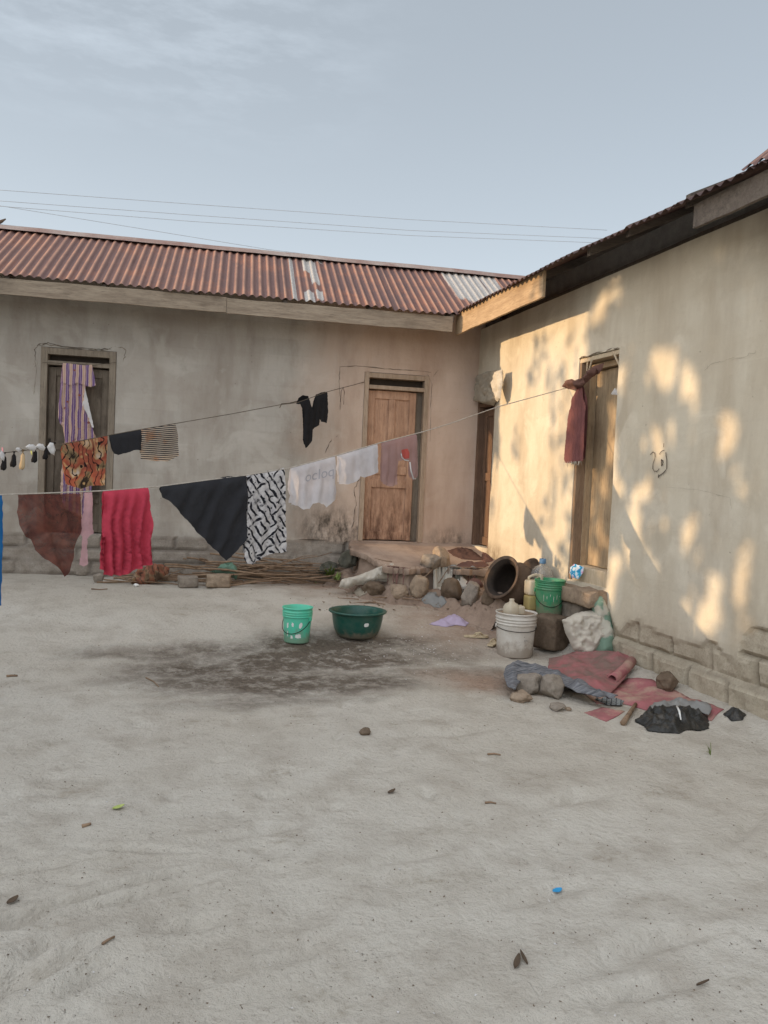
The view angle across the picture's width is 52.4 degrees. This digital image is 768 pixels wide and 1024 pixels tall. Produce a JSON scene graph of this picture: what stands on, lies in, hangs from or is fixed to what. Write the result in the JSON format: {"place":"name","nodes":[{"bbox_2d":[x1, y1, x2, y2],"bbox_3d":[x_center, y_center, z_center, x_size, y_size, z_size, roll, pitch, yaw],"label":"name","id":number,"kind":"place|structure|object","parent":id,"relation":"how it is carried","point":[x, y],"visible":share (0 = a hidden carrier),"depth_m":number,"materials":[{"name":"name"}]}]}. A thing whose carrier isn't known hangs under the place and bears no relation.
{"place":"outdoors","nodes":[
{"label":"outdoors","id":0,"kind":"place"},
{"bbox_2d":[9,207,311,254],"bbox_3d":[-6.002,-8.557,24.088,11.973,0.308,0.016,2,2,-17],"label":"power line","id":1,"kind":"object","parent":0,"point":[152,230],"visible":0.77,"depth_m":23.73,"materials":[{"name":"grey metal"}]},
{"bbox_2d":[1,206,592,242],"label":"power line","id":2,"kind":"object","parent":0,"point":[286,227],"visible":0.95,"depth_m":24.51,"materials":[{"name":"grey metal"}]},
{"bbox_2d":[3,190,598,229],"bbox_3d":[-1.736,-9.265,24.084,19.629,1.501,0.016,2,2,-17],"label":"power line","id":3,"kind":"object","parent":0,"point":[293,211],"visible":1,"depth_m":23.68,"materials":[{"name":"grey metal"}]},
{"bbox_2d":[4,201,601,238],"bbox_3d":[-1.868,-9.120,24.470,19.756,1.512,0.016,2,2,-17],"label":"power line","id":4,"kind":"object","parent":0,"point":[287,221],"visible":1,"depth_m":24.10,"materials":[{"name":"grey metal"}]},
{"bbox_2d":[0,573,767,1023],"bbox_3d":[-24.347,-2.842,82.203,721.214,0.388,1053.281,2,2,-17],"label":"ground","id":5,"kind":"structure","parent":0,"point":[222,661],"depth_m":3.68,"materials":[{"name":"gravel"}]},
{"bbox_2d":[93,573,103,582],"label":"stone","id":6,"kind":"object","parent":5,"relation":"on","point":[98,577],"visible":0.94,"depth_m":9.20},
{"bbox_2d":[131,563,169,584],"bbox_3d":[-2.778,0.743,9.277,0.440,0.282,0.258,2,2,-17],"label":"batik bundle","id":7,"kind":"object","parent":5,"relation":"on","point":[154,572],"visible":0.86,"depth_m":9.21,"materials":[{"name":"fabric"}]},
{"bbox_2d":[97,568,205,582],"bbox_3d":[-2.656,0.763,9.499,1.575,0.189,0.094,2,2,-22],"label":"firewood stick","id":8,"kind":"object","parent":5,"relation":"on","point":[168,576],"visible":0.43,"depth_m":9.30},
{"bbox_2d":[104,579,204,585],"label":"firewood stick","id":9,"kind":"object","parent":5,"relation":"on","point":[145,581],"visible":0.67,"depth_m":9.20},
{"bbox_2d":[177,575,198,587],"bbox_3d":[-2.293,0.812,9.133,0.231,0.135,0.183,2,2,-23],"label":"cement block","id":10,"kind":"object","parent":5,"relation":"on","point":[187,581],"depth_m":9.06,"materials":[{"name":"concrete"}]},
{"bbox_2d":[206,573,231,587],"bbox_3d":[-1.948,0.808,9.202,0.305,0.158,0.216,2,2,-11],"label":"cement block","id":11,"kind":"object","parent":5,"relation":"on","point":[219,580],"depth_m":9.11,"materials":[{"name":"concrete"}]},
{"bbox_2d":[192,565,315,577],"bbox_3d":[-1.635,0.765,9.742,1.577,0.171,0.041,2,2,-12],"label":"firewood stick","id":12,"kind":"object","parent":5,"relation":"on","point":[255,570],"visible":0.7,"depth_m":9.73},
{"bbox_2d":[247,564,302,568],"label":"firewood stick","id":13,"kind":"object","parent":12,"relation":"on","point":[248,565],"visible":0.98,"depth_m":9.77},
{"bbox_2d":[198,579,322,583],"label":"firewood stick","id":14,"kind":"object","parent":5,"relation":"on","point":[273,582],"visible":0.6,"depth_m":9.70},
{"bbox_2d":[0,224,524,581],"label":"house","id":15,"kind":"structure","parent":5,"relation":"on","point":[177,332],"depth_m":9.97,"materials":[{"name":"grey paint"}]},
{"bbox_2d":[37,347,116,532],"bbox_3d":[-3.808,-0.870,9.708,0.874,2.266,0.169,2,2,-11],"label":"door","id":16,"kind":"structure","parent":15,"relation":"in","point":[101,396],"depth_m":9.67,"materials":[{"name":"brown wood"}]},
{"bbox_2d":[42,362,115,365],"bbox_3d":[-3.729,-1.835,9.568,0.861,0.067,0.006,2,2,-11],"label":"curtain string","id":17,"kind":"object","parent":15,"relation":"attached to","point":[79,364],"visible":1,"depth_m":9.57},
{"bbox_2d":[58,363,95,516],"bbox_3d":[-3.777,-0.860,9.590,0.447,1.905,0.077,2,2,-9],"label":"curtain","id":18,"kind":"object","parent":17,"relation":"hanging from","point":[75,418],"visible":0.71,"depth_m":9.56,"materials":[{"name":"fabric"}]},
{"bbox_2d":[6,382,363,452],"bbox_3d":[-2.120,-1.086,8.504,5.117,1.270,0.008,0,3,-44],"label":"clothes line","id":19,"kind":"object","parent":15,"relation":"attached to","point":[188,421],"visible":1,"depth_m":8.48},
{"bbox_2d":[19,449,24,469],"bbox_3d":[-3.390,-0.490,7.317,0.054,0.197,0.036,2,2,-17],"label":"sock","id":20,"kind":"object","parent":19,"relation":"hanging from","point":[22,463],"visible":1,"depth_m":7.31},
{"bbox_2d":[60,436,107,488],"bbox_3d":[-2.968,-0.499,7.729,0.463,0.544,0.040,0,3,-44],"label":"batik cloth","id":21,"kind":"object","parent":19,"relation":"hanging from","point":[84,463],"visible":1,"depth_m":7.72,"materials":[{"name":"fabric"}]},
{"bbox_2d":[109,430,141,454],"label":"shorts","id":22,"kind":"object","parent":19,"relation":"hanging from","point":[122,443],"visible":1,"depth_m":8.01,"materials":[{"name":"black fabric"}]},
{"bbox_2d":[140,424,178,460],"bbox_3d":[-2.378,-0.745,8.282,0.436,0.413,0.040,0,3,-44],"label":"striped cloth","id":23,"kind":"object","parent":19,"relation":"hanging from","point":[160,443],"visible":1,"depth_m":8.27,"materials":[{"name":"fabric"}]},
{"bbox_2d":[296,392,327,447],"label":"leggings","id":24,"kind":"object","parent":19,"relation":"hanging from","point":[315,414],"visible":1,"depth_m":9.68,"materials":[{"name":"fabric"}]},
{"bbox_2d":[358,372,429,542],"bbox_3d":[0.116,-0.719,10.470,0.874,2.226,0.175,2,2,-11],"label":"door","id":25,"kind":"structure","parent":15,"relation":"in","point":[395,512],"depth_m":10.47,"materials":[{"name":"brown wood"}]},
{"bbox_2d":[220,564,311,582],"bbox_3d":[-1.398,0.816,10.032,1.540,0.063,0.068,10,-37,1],"label":"firewood stick","id":26,"kind":"object","parent":5,"relation":"on","point":[281,576],"visible":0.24,"depth_m":10.02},
{"label":"firewood stick","id":27,"kind":"object","parent":26,"relation":"on","visible":0},
{"bbox_2d":[235,565,321,575],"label":"firewood stick","id":28,"kind":"object","parent":27,"relation":"on","point":[270,571],"visible":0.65,"depth_m":9.87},
{"bbox_2d":[237,558,318,569],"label":"firewood stick","id":29,"kind":"object","parent":28,"relation":"on","point":[280,563],"visible":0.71,"depth_m":9.85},
{"bbox_2d":[210,568,336,584],"bbox_3d":[-1.351,0.825,9.609,1.576,0.145,0.144,7,-6,-15],"label":"firewood stick","id":30,"kind":"object","parent":5,"relation":"on","point":[262,575],"visible":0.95,"depth_m":9.53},
{"bbox_2d":[194,573,318,575],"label":"firewood stick","id":31,"kind":"object","parent":30,"relation":"on","point":[264,574],"visible":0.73,"depth_m":9.50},
{"bbox_2d":[166,566,283,574],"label":"firewood stick","id":32,"kind":"object","parent":31,"relation":"on","point":[221,570],"visible":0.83,"depth_m":9.54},
{"bbox_2d":[210,562,237,579],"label":"green cloth","id":33,"kind":"object","parent":32,"relation":"on","point":[230,565],"visible":0.65,"depth_m":9.53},
{"bbox_2d":[206,560,276,563],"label":"firewood stick","id":34,"kind":"object","parent":33,"relation":"on","point":[234,561],"visible":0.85,"depth_m":9.56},
{"bbox_2d":[230,575,326,585],"bbox_3d":[-1.223,0.843,9.556,1.575,0.102,0.155,1,3,-37],"label":"firewood stick","id":35,"kind":"object","parent":5,"relation":"on","point":[269,581],"visible":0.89,"depth_m":9.47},
{"bbox_2d":[230,571,325,580],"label":"firewood stick","id":36,"kind":"object","parent":35,"relation":"on","point":[283,577],"visible":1,"depth_m":9.61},
{"bbox_2d":[231,552,331,575],"bbox_3d":[-1.295,0.654,9.756,1.481,0.056,0.046,-11,-12,-30],"label":"firewood stick","id":37,"kind":"object","parent":36,"relation":"on","point":[286,562],"visible":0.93,"depth_m":9.78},
{"bbox_2d":[282,604,312,643],"bbox_3d":[-0.828,1.067,7.446,0.296,0.335,0.296,2,2,-17],"label":"mint bucket","id":38,"kind":"object","parent":5,"relation":"on","point":[296,621],"visible":1,"depth_m":7.34,"materials":[{"name":"green plastic"}]},
{"bbox_2d":[244,572,356,582],"bbox_3d":[-1.014,0.842,9.793,1.475,0.136,0.121,-4,10,-17],"label":"firewood stick","id":39,"kind":"object","parent":5,"relation":"on","point":[294,577],"visible":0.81,"depth_m":9.76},
{"bbox_2d":[309,569,339,583],"bbox_3d":[-0.755,0.848,10.185,0.507,0.212,0.454,1,3,-34],"label":"stone","id":40,"kind":"object","parent":5,"relation":"on","point":[326,578],"visible":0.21,"depth_m":10.01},
{"bbox_2d":[319,561,337,573],"bbox_3d":[-0.723,0.726,10.072,0.255,0.187,0.158,2,2,-17],"label":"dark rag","id":41,"kind":"object","parent":40,"relation":"on","point":[328,564],"visible":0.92,"depth_m":10.07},
{"bbox_2d":[329,605,386,639],"bbox_3d":[-0.265,1.101,7.746,0.580,0.266,0.580,2,2,-17],"label":"basin","id":42,"kind":"object","parent":5,"relation":"on","point":[359,622],"visible":1,"depth_m":7.57,"materials":[{"name":"green plastic"}]},
{"bbox_2d":[359,727,370,734],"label":"stone","id":43,"kind":"object","parent":5,"relation":"on","point":[364,731],"visible":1,"depth_m":5.00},
{"bbox_2d":[361,581,385,595],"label":"stone","id":44,"kind":"object","parent":5,"relation":"on","point":[372,588],"visible":0.97,"depth_m":9.12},
{"bbox_2d":[5,609,760,1016],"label":"litter","id":45,"kind":"object","parent":5,"relation":"on","point":[443,725],"visible":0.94,"depth_m":3.48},
{"bbox_2d":[389,582,408,598],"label":"stone","id":46,"kind":"object","parent":5,"relation":"on","point":[399,590],"visible":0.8,"depth_m":9.04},
{"bbox_2d":[310,540,504,629],"bbox_3d":[0.461,0.838,9.407,3.165,0.783,2.320,2,2,-11],"label":"porch","id":47,"kind":"object","parent":5,"relation":"on","point":[407,555],"visible":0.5,"depth_m":9.40,"materials":[{"name":"concrete"}]},
{"bbox_2d":[236,553,343,568],"bbox_3d":[-1.174,0.631,10.013,1.463,0.213,0.065,2,2,-20],"label":"firewood stick","id":48,"kind":"object","parent":47,"relation":"on","point":[288,559],"visible":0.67,"depth_m":10.03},
{"bbox_2d":[338,549,357,567],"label":"stone","id":49,"kind":"object","parent":47,"relation":"on","point":[346,559],"visible":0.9,"depth_m":10.00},
{"bbox_2d":[351,587,366,596],"bbox_3d":[-0.268,0.946,9.289,0.141,0.104,0.382,1,3,-24],"label":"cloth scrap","id":50,"kind":"object","parent":47,"relation":"on","point":[358,591],"visible":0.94,"depth_m":9.26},
{"bbox_2d":[387,566,404,584],"bbox_3d":[0.167,0.777,9.140,0.289,0.276,0.021,3,3,23],"label":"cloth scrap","id":51,"kind":"object","parent":47,"relation":"on","point":[396,580],"visible":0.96,"depth_m":9.15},
{"bbox_2d":[420,554,441,568],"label":"stone","id":52,"kind":"object","parent":47,"relation":"on","point":[431,561],"visible":0.96,"depth_m":9.29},
{"bbox_2d":[421,592,446,607],"bbox_3d":[0.568,1.016,9.009,0.219,0.158,0.259,1,3,-28],"label":"grey scrap","id":53,"kind":"object","parent":47,"relation":"on","point":[433,599],"visible":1,"depth_m":9.00,"materials":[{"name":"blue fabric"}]},
{"bbox_2d":[432,546,449,568],"bbox_3d":[0.704,0.565,9.452,0.208,0.311,0.187,1,3,-34],"label":"stone","id":54,"kind":"object","parent":47,"relation":"on","point":[442,552],"visible":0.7,"depth_m":9.40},
{"bbox_2d":[433,567,452,589],"bbox_3d":[0.696,0.798,9.316,0.192,0.292,0.159,0,3,-44],"label":"cloth scrap","id":55,"kind":"object","parent":47,"relation":"on","point":[438,573],"visible":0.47,"depth_m":9.35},
{"bbox_2d":[440,577,461,599],"bbox_3d":[0.778,0.888,9.023,0.247,0.273,0.236,1,3,-34],"label":"stone","id":56,"kind":"object","parent":47,"relation":"on","point":[451,587],"visible":0.97,"depth_m":8.95,"materials":[{"name":"stone"}]},
{"bbox_2d":[447,547,482,559],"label":"brown cloth","id":57,"kind":"object","parent":47,"relation":"on","point":[464,553],"visible":1,"depth_m":9.97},
{"bbox_2d":[460,581,479,605],"bbox_3d":[0.986,0.949,8.841,0.221,0.340,0.198,1,3,-34],"label":"stone","id":58,"kind":"object","parent":47,"relation":"on","point":[470,594],"visible":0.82,"depth_m":8.78,"materials":[{"name":"stone"}]},
{"bbox_2d":[457,561,488,580],"bbox_3d":[1.079,0.732,9.535,0.466,0.263,0.363,2,2,-17],"label":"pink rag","id":59,"kind":"object","parent":47,"relation":"on","point":[472,563],"visible":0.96,"depth_m":9.49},
{"bbox_2d":[481,590,493,605],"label":"stone","id":60,"kind":"object","parent":47,"relation":"on","point":[486,599],"visible":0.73,"depth_m":8.53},
{"bbox_2d":[484,556,535,604],"bbox_3d":[1.399,0.748,8.498,0.531,0.548,0.500,1,3,-35],"label":"clay pot","id":61,"kind":"object","parent":47,"relation":"on","point":[507,576],"visible":0.89,"depth_m":8.48,"materials":[{"name":"ceramic"}]},
{"bbox_2d":[524,558,539,576],"bbox_3d":[1.603,0.644,8.603,0.198,0.274,0.305,2,2,-17],"label":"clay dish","id":62,"kind":"object","parent":61,"relation":"in","point":[531,563],"visible":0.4,"depth_m":8.65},
{"bbox_2d":[319,558,501,610],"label":"rubble chips","id":63,"kind":"object","parent":5,"relation":"on","point":[395,601],"visible":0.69,"depth_m":8.93,"materials":[{"name":"stone"}]},
{"bbox_2d":[339,563,393,588],"bbox_3d":[-0.174,0.763,9.354,0.730,0.326,0.214,2,2,-4],"label":"torn sack","id":64,"kind":"object","parent":63,"relation":"on","point":[377,574],"visible":0.74,"depth_m":9.29,"materials":[{"name":"fabric"}]},
{"bbox_2d":[408,575,428,597],"bbox_3d":[0.407,0.882,9.136,0.248,0.293,0.229,1,3,-34],"label":"stone","id":65,"kind":"object","parent":5,"relation":"on","point":[418,586],"visible":0.97,"depth_m":9.05,"materials":[{"name":"stone"}]},
{"bbox_2d":[430,614,468,626],"bbox_3d":[0.753,1.183,8.502,0.307,0.091,0.511,4,3,33],"label":"lavender cloth","id":66,"kind":"object","parent":5,"relation":"on","point":[451,620],"visible":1,"depth_m":8.47,"materials":[{"name":"fabric"}]},
{"bbox_2d":[464,632,487,637],"bbox_3d":[0.955,1.268,8.088,0.258,0.057,0.091,2,2,-2],"label":"slipper","id":67,"kind":"object","parent":5,"relation":"on","point":[475,635],"visible":1,"depth_m":8.06,"materials":[{"name":"beige plastic"}]},
{"bbox_2d":[481,552,492,562],"bbox_3d":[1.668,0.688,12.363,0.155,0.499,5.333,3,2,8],"label":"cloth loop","id":68,"kind":"object","parent":5,"relation":"on","point":[486,557],"visible":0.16,"depth_m":9.92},
{"bbox_2d":[495,608,537,658],"bbox_3d":[1.282,1.182,7.615,0.406,0.425,0.406,2,2,-17],"label":"white bucket","id":69,"kind":"object","parent":5,"relation":"on","point":[515,634],"visible":0.88,"depth_m":7.46,"materials":[{"name":"plastic"}]},
{"bbox_2d":[513,953,520,968],"bbox_3d":[0.455,1.530,2.663,0.022,0.017,0.075,3,2,22],"label":"dead leaf","id":70,"kind":"object","parent":5,"relation":"on","point":[517,960],"visible":1,"depth_m":2.67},
{"bbox_2d":[510,689,532,702],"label":"stone","id":71,"kind":"object","parent":5,"relation":"on","point":[521,696],"visible":1,"depth_m":5.90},
{"bbox_2d":[516,673,541,693],"bbox_3d":[1.159,1.369,6.228,0.189,0.177,0.229,1,3,-34],"label":"stone","id":72,"kind":"object","parent":5,"relation":"on","point":[529,683],"visible":0.81,"depth_m":6.16,"materials":[{"name":"stone"}]},
{"bbox_2d":[533,613,568,650],"bbox_3d":[1.674,1.198,7.818,0.296,0.363,0.291,0,3,-43],"label":"cement block","id":73,"kind":"object","parent":5,"relation":"on","point":[550,634],"depth_m":7.71,"materials":[{"name":"concrete"}]},
{"bbox_2d":[534,577,565,614],"bbox_3d":[1.698,0.872,8.013,0.316,0.365,0.316,2,2,-17],"label":"green bucket","id":74,"kind":"object","parent":73,"relation":"on","point":[548,590],"visible":0.88,"depth_m":7.89,"materials":[{"name":"plastic"}]},
{"bbox_2d":[539,674,564,699],"bbox_3d":[1.317,1.369,6.117,0.180,0.197,0.196,1,3,-34],"label":"stone","id":75,"kind":"object","parent":5,"relation":"on","point":[552,685],"visible":0.99,"depth_m":6.05,"materials":[{"name":"stone"}]},
{"bbox_2d":[549,702,565,711],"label":"stone","id":76,"kind":"object","parent":5,"relation":"on","point":[555,706],"visible":1,"depth_m":5.72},
{"bbox_2d":[503,660,617,698],"bbox_3d":[1.252,1.329,6.290,0.758,0.089,1.117,2,2,-17],"label":"woven mat","id":77,"kind":"object","parent":5,"relation":"on","point":[513,670],"visible":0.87,"depth_m":6.27,"materials":[{"name":"fabric"}]},
{"bbox_2d":[561,601,591,643],"bbox_3d":[1.921,1.182,7.919,0.244,0.583,0.525,2,2,-17],"label":"step","id":78,"kind":"object","parent":5,"relation":"on","point":[569,609],"visible":0.09,"depth_m":7.82,"materials":[{"name":"concrete"}]},
{"bbox_2d":[561,583,607,607],"bbox_3d":[1.943,0.825,7.805,0.274,0.190,0.807,2,2,-17],"label":"step","id":79,"kind":"object","parent":78,"relation":"on","point":[587,597],"visible":0.81,"depth_m":7.56,"materials":[{"name":"concrete"}]},
{"bbox_2d":[562,610,604,651],"bbox_3d":[1.931,1.161,7.444,0.428,0.443,0.324,2,2,-17],"label":"white sack","id":80,"kind":"object","parent":5,"relation":"on","point":[583,631],"visible":0.86,"depth_m":7.36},
{"bbox_2d":[548,650,636,692],"bbox_3d":[1.748,1.334,6.849,0.805,0.173,1.178,4,3,31],"label":"folded mat","id":81,"kind":"object","parent":5,"relation":"on","point":[607,671],"visible":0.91,"depth_m":6.80,"materials":[{"name":"fabric"}]},
{"bbox_2d":[592,596,613,650],"bbox_3d":[2.080,1.082,7.425,0.212,0.606,0.274,2,2,-17],"label":"sack","id":82,"kind":"object","parent":5,"relation":"on","point":[600,608],"visible":0.62,"depth_m":7.36,"materials":[{"name":"plastic"}]},
{"bbox_2d":[584,707,624,721],"bbox_3d":[1.636,1.484,5.724,0.332,0.044,0.215,1,3,-39],"label":"mat offcut","id":83,"kind":"object","parent":5,"relation":"on","point":[604,714],"visible":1,"depth_m":5.70,"materials":[{"name":"fabric"}]},
{"bbox_2d":[454,149,767,719],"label":"house wing","id":84,"kind":"structure","parent":5,"relation":"on","point":[649,513],"depth_m":6.84,"materials":[{"name":"paint"}]},
{"bbox_2d":[0,388,565,494],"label":"clothes line","id":85,"kind":"object","parent":84,"relation":"attached to","point":[272,470],"visible":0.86,"depth_m":6.25,"materials":[{"name":"fabric"}]},
{"bbox_2d":[0,495,2,605],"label":"blue cloth","id":86,"kind":"object","parent":85,"relation":"hanging from","point":[1,527],"visible":1,"depth_m":5.12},
{"bbox_2d":[17,494,81,576],"bbox_3d":[-2.271,0.160,5.298,0.411,0.581,0.072,1,3,-39],"label":"scarf","id":87,"kind":"object","parent":85,"relation":"hanging from","point":[50,526],"visible":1,"depth_m":5.31,"materials":[{"name":"fabric"}]},
{"bbox_2d":[79,492,93,566],"bbox_3d":[-2.074,0.121,5.442,0.100,0.520,0.018,1,3,-34],"label":"pink cloth","id":88,"kind":"object","parent":85,"relation":"hanging from","point":[87,531],"visible":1,"depth_m":5.44,"materials":[{"name":"fabric"}]},
{"bbox_2d":[100,488,153,575],"bbox_3d":[-1.846,0.137,5.614,0.368,0.633,0.156,1,3,-33],"label":"red cloth","id":89,"kind":"object","parent":85,"relation":"hanging from","point":[127,529],"visible":1,"depth_m":5.58,"materials":[{"name":"fabric"}]},
{"bbox_2d":[159,475,247,560],"bbox_3d":[-1.373,0.042,5.954,0.709,0.671,0.089,1,3,-35],"label":"black cloth","id":90,"kind":"object","parent":85,"relation":"hanging from","point":[213,512],"visible":1,"depth_m":6.01,"materials":[{"name":"fabric"}]},
{"bbox_2d":[242,468,286,564],"bbox_3d":[-0.948,0.029,6.266,0.371,0.781,0.060,1,3,-35],"label":"patterned cloth","id":91,"kind":"object","parent":85,"relation":"hanging from","point":[266,520],"visible":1,"depth_m":6.24,"materials":[{"name":"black fabric"}]},
{"bbox_2d":[288,457,335,509],"bbox_3d":[-0.590,-0.247,6.505,0.458,0.455,0.055,1,3,-36],"label":"shirt","id":92,"kind":"object","parent":85,"relation":"hanging from","point":[309,484],"visible":1,"depth_m":6.50,"materials":[{"name":"white fabric"}]},
{"bbox_2d":[336,444,377,484],"bbox_3d":[-0.232,-0.417,6.757,0.428,0.365,0.052,1,3,-35],"label":"plain shirt","id":93,"kind":"object","parent":85,"relation":"hanging from","point":[353,466],"visible":1,"depth_m":6.74,"materials":[{"name":"white fabric"}]},
{"bbox_2d":[380,434,417,485],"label":"trousers","id":94,"kind":"object","parent":85,"relation":"hanging from","point":[394,452],"visible":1,"depth_m":6.99,"materials":[{"name":"pink fabric"}]},
{"bbox_2d":[563,386,587,466],"bbox_3d":[1.960,-0.869,8.002,0.075,0.824,0.404,2,2,-17],"label":"towel","id":95,"kind":"object","parent":85,"relation":"hanging from","point":[575,442],"visible":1,"depth_m":7.95,"materials":[{"name":"fabric"}]},
{"bbox_2d":[562,368,597,389],"bbox_3d":[1.980,-1.337,7.919,0.132,0.172,0.600,2,2,-17],"label":"rag","id":96,"kind":"object","parent":85,"relation":"attached to","point":[571,384],"visible":1,"depth_m":7.87,"materials":[{"name":"fabric"}]},
{"bbox_2d":[471,402,494,547],"bbox_3d":[1.424,-0.674,10.375,0.210,2.276,0.579,2,2,-17],"label":"door","id":97,"kind":"structure","parent":84,"relation":"in","point":[485,420],"depth_m":10.55,"materials":[{"name":"brown wood"}]},
{"bbox_2d":[473,370,496,405],"bbox_3d":[1.345,-1.601,10.211,0.184,0.460,0.690,2,2,-17],"label":"sack","id":98,"kind":"object","parent":84,"relation":"on","point":[484,393],"visible":0.84,"depth_m":10.10,"materials":[{"name":"fabric"}]},
{"bbox_2d":[491,369,503,401],"bbox_3d":[1.405,-1.560,9.691,0.091,0.392,0.299,2,2,-17],"label":"sack flap","id":99,"kind":"object","parent":84,"relation":"attached to","point":[497,384],"visible":1,"depth_m":9.60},
{"bbox_2d":[570,564,583,578],"bbox_3d":[1.954,0.604,7.925,0.021,0.151,0.175,1,3,-38],"label":"packet","id":100,"kind":"object","parent":84,"relation":"on","point":[576,571],"visible":1,"depth_m":7.92},
{"bbox_2d":[569,349,618,587],"bbox_3d":[2.181,-0.394,7.818,0.240,2.348,0.790,2,2,-17],"label":"door","id":101,"kind":"structure","parent":84,"relation":"in","point":[593,476],"depth_m":8.01,"materials":[{"name":"brown wood"}]},
{"bbox_2d":[620,702,636,725],"bbox_3d":[1.805,1.471,5.725,0.044,0.041,0.580,4,3,27],"label":"wood shard","id":102,"kind":"object","parent":5,"relation":"on","point":[624,720],"visible":1,"depth_m":5.58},
{"bbox_2d":[584,678,723,720],"bbox_3d":[1.978,1.452,6.140,0.793,0.092,1.223,2,2,-17],"label":"red mat","id":103,"kind":"object","parent":5,"relation":"on","point":[644,693],"visible":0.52,"depth_m":6.22,"materials":[{"name":"fabric"}]},
{"bbox_2d":[595,697,623,705],"bbox_3d":[1.748,1.455,6.100,0.244,0.033,0.336,2,2,-17],"label":"net mat","id":104,"kind":"object","parent":103,"relation":"on","point":[613,701],"visible":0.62,"depth_m":6.00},
{"bbox_2d":[656,671,678,691],"bbox_3d":[2.305,1.387,6.348,0.165,0.172,0.167,1,3,-34],"label":"stone","id":105,"kind":"object","parent":103,"relation":"on","point":[668,681],"visible":0.94,"depth_m":6.29,"materials":[{"name":"stone"}]},
{"bbox_2d":[650,697,711,714],"bbox_3d":[2.211,1.426,5.838,0.439,0.076,0.330,3,2,20],"label":"grey cloth","id":106,"kind":"object","parent":103,"relation":"on","point":[704,707],"visible":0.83,"depth_m":5.79,"materials":[{"name":"fabric"}]},
{"bbox_2d":[635,704,708,733],"bbox_3d":[2.072,1.464,5.577,0.616,0.126,0.456,2,2,-17],"label":"black bag","id":107,"kind":"object","parent":5,"relation":"on","point":[662,718],"visible":0.98,"depth_m":5.49,"materials":[{"name":"plastic"}]},
{"bbox_2d":[723,707,745,720],"bbox_3d":[2.529,1.448,5.621,0.141,0.083,0.172,2,2,-4],"label":"black rag","id":108,"kind":"object","parent":5,"relation":"on","point":[734,714],"visible":1,"depth_m":5.58,"materials":[{"name":"fabric"}]},
{"bbox_3d":[1.661,1.225,8.181,0.580,0.448,0.357,2,2,-17],"label":"ledge","id":109,"kind":"object","parent":5,"relation":"on","visible":0},
{"bbox_2d":[523,573,542,609],"bbox_3d":[1.580,0.829,8.149,0.211,0.388,0.141,2,2,-14],"label":"jerrycan","id":110,"kind":"object","parent":109,"relation":"on","point":[529,601],"visible":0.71,"depth_m":8.08,"materials":[{"name":"plastic"}]},
{"bbox_2d":[0,0,767,275],"label":"sky","id":111,"kind":"structure","parent":0,"point":[603,115],"materials":[{"name":"blue"}]},
{"bbox_2d":[503,598,524,614],"bbox_3d":[1.256,0.916,7.574,0.208,0.150,0.165,2,2,-17],"label":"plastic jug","id":112,"kind":"object","parent":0,"point":[511,606],"visible":0.99,"depth_m":7.52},
{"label":"firewood stick","id":113,"kind":"object","parent":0,"visible":0},
{"bbox_2d":[240,563,312,570],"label":"firewood stick","id":114,"kind":"object","parent":113,"relation":"on","point":[274,564],"visible":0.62,"depth_m":9.92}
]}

